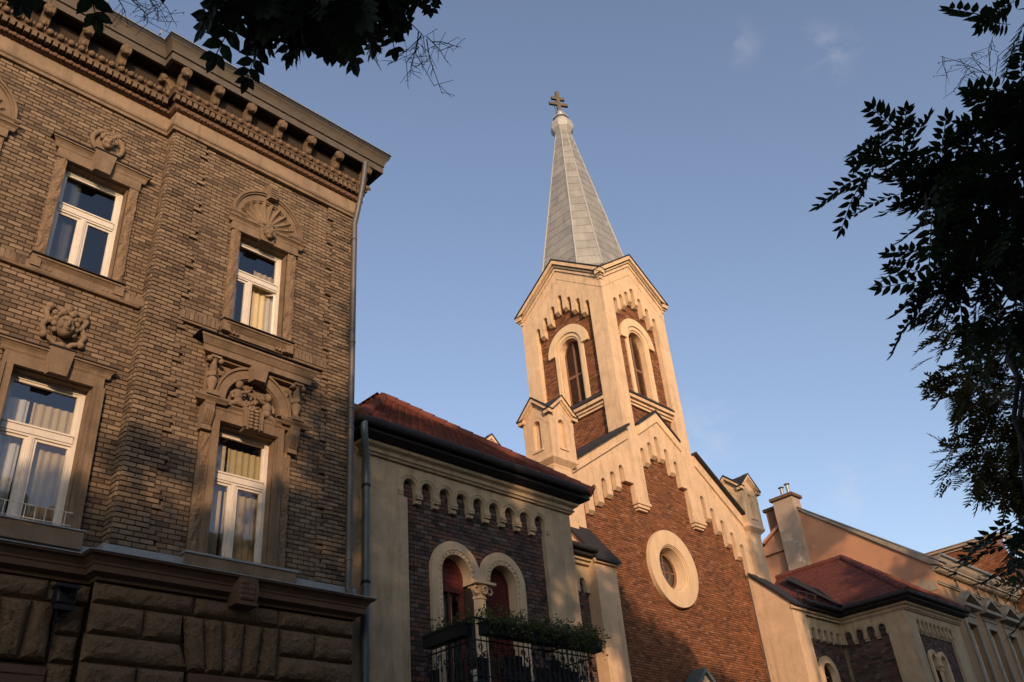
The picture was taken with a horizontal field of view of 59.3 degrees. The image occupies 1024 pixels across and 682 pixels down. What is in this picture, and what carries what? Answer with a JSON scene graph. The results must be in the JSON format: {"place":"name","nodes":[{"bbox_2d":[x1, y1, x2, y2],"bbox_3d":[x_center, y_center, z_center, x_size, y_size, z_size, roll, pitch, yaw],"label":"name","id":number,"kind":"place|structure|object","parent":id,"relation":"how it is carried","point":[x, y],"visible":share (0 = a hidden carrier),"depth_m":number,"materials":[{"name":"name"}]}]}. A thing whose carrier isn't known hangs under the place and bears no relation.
{"place":"outdoors","nodes":[
{"label":"outdoors","id":0,"kind":"place"},
{"bbox_2d":[464,646,491,681],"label":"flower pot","id":1,"kind":"object","parent":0,"point":[474,671],"visible":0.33,"depth_m":14.97,"materials":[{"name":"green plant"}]},
{"bbox_2d":[105,0,1023,557],"label":"sky","id":2,"kind":"structure","parent":0,"point":[706,134],"materials":[{"name":"blue"}]},
{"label":"pavement","id":3,"kind":"structure","parent":0,"visible":0},
{"bbox_2d":[0,0,391,681],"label":"apartment house","id":4,"kind":"structure","parent":3,"relation":"on","point":[178,246],"depth_m":14.32,"materials":[{"name":"brown brick"}]},
{"bbox_2d":[0,372,85,525],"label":"window","id":5,"kind":"structure","parent":4,"relation":"in","point":[39,430],"depth_m":12.56,"materials":[{"name":"white paint"}]},
{"bbox_2d":[49,582,80,646],"bbox_3d":[-5.685,3.447,11.324,0.290,0.720,0.270,24,-42,-39],"label":"floodlight","id":6,"kind":"object","parent":4,"relation":"attached to","point":[64,597],"visible":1,"depth_m":11.36,"materials":[{"name":"black metal"}]},
{"bbox_2d":[45,169,122,276],"bbox_3d":[-6.908,-1.829,14.509,1.030,1.980,0.115,24,-42,-39],"label":"window","id":7,"kind":"structure","parent":4,"relation":"in","point":[82,234],"depth_m":14.56,"materials":[{"name":"white paint"}]},
{"bbox_2d":[207,429,268,563],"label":"window","id":8,"kind":"structure","parent":4,"relation":"in","point":[239,489],"depth_m":14.23,"materials":[{"name":"white paint"}]},
{"bbox_2d":[232,240,281,334],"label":"window","id":9,"kind":"structure","parent":4,"relation":"in","point":[256,296],"depth_m":16.43,"materials":[{"name":"white paint"}]},
{"bbox_2d":[352,392,596,681],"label":"church annex","id":10,"kind":"object","parent":3,"relation":"on","point":[449,518],"visible":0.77,"depth_m":17.15,"materials":[{"name":"paint"}]},
{"bbox_2d":[421,606,477,649],"bbox_3d":[-1.052,4.790,15.142,0.473,0.514,1.263,24,-42,-39],"label":"flower box","id":11,"kind":"object","parent":10,"relation":"attached to","point":[445,635],"visible":1,"depth_m":15.02,"materials":[{"name":"black metal"}]},
{"bbox_2d":[429,541,533,681],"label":"twin window","id":12,"kind":"structure","parent":10,"relation":"in","point":[453,568],"depth_m":17.20,"materials":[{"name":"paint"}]},
{"bbox_2d":[471,604,560,648],"bbox_3d":[0.140,4.849,15.343,1.898,0.805,0.649,24,-42,-39],"label":"flower box","id":13,"kind":"object","parent":10,"relation":"attached to","point":[505,627],"visible":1,"depth_m":15.21,"materials":[{"name":"green metal"}]},
{"bbox_2d":[549,613,610,662],"bbox_3d":[1.215,5.422,16.288,1.472,0.963,0.723,24,-42,-39],"label":"flower box","id":14,"kind":"object","parent":10,"relation":"attached to","point":[580,638],"visible":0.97,"depth_m":16.19,"materials":[{"name":"green metal"}]},
{"bbox_2d":[484,91,851,681],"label":"church","id":15,"kind":"structure","parent":3,"relation":"on","point":[675,583],"depth_m":29.45,"materials":[{"name":"brown brick"}]},
{"bbox_2d":[659,552,676,588],"bbox_3d":[4.499,7.164,27.704,1.560,1.536,0.500,24,-42,-39],"label":"rose window","id":16,"kind":"structure","parent":15,"relation":"in","point":[668,570],"depth_m":27.78,"materials":[{"name":"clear glass"}]},
{"bbox_2d":[775,554,976,681],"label":"church annex","id":17,"kind":"object","parent":3,"relation":"on","point":[894,629],"visible":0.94,"depth_m":30.73,"materials":[{"name":"tile"}]},
{"bbox_2d":[927,649,954,681],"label":"twin window","id":18,"kind":"structure","parent":17,"relation":"in","point":[938,661],"depth_m":30.19,"materials":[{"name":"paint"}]},
{"label":"ground","id":19,"kind":"structure","parent":0,"visible":0},
{"bbox_2d":[762,483,1023,681],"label":"ochre house","id":20,"kind":"structure","parent":19,"relation":"on","point":[798,536],"depth_m":36.51,"materials":[{"name":"paint"}]},
{"bbox_2d":[970,627,989,680],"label":"window","id":21,"kind":"structure","parent":20,"relation":"in","point":[970,627],"depth_m":34.49,"materials":[{"name":"white paint"}]},
{"bbox_2d":[991,633,1008,681],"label":"window","id":22,"kind":"structure","parent":20,"relation":"in","point":[991,633],"depth_m":35.85,"materials":[{"name":"white paint"}]},
{"bbox_2d":[922,531,1023,622],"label":"brick house","id":23,"kind":"structure","parent":19,"relation":"on","point":[988,561],"depth_m":40.95,"materials":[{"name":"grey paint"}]},
{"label":"pavement","id":24,"kind":"structure","parent":0,"visible":0},
{"bbox_2d":[6,0,442,94],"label":"street tree","id":25,"kind":"object","parent":24,"relation":"on","point":[332,32],"visible":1,"depth_m":3.08,"materials":[{"name":"green plant"}]},
{"bbox_2d":[111,0,184,38],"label":"bare twigs","id":26,"kind":"object","parent":25,"relation":"hanging from","point":[147,14],"visible":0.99,"depth_m":3.33,"materials":[{"name":"brown plant"}]},
{"bbox_2d":[365,23,464,96],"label":"bare twigs","id":27,"kind":"object","parent":25,"relation":"hanging from","point":[414,53],"visible":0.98,"depth_m":3.39,"materials":[{"name":"brown plant"}]},
{"bbox_2d":[808,0,1023,639],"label":"street tree","id":28,"kind":"object","parent":24,"relation":"on","point":[960,186],"visible":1,"depth_m":3.85,"materials":[{"name":"green plant"}]},
{"bbox_2d":[933,37,1015,98],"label":"bare twigs","id":29,"kind":"object","parent":28,"relation":"hanging from","point":[944,61],"visible":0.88,"depth_m":4.03,"materials":[{"name":"brown plant"}]},
{"bbox_2d":[911,300,1023,603],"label":"street tree","id":30,"kind":"object","parent":24,"relation":"on","point":[985,406],"visible":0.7,"depth_m":7.65,"materials":[{"name":"green plant"}]}
]}

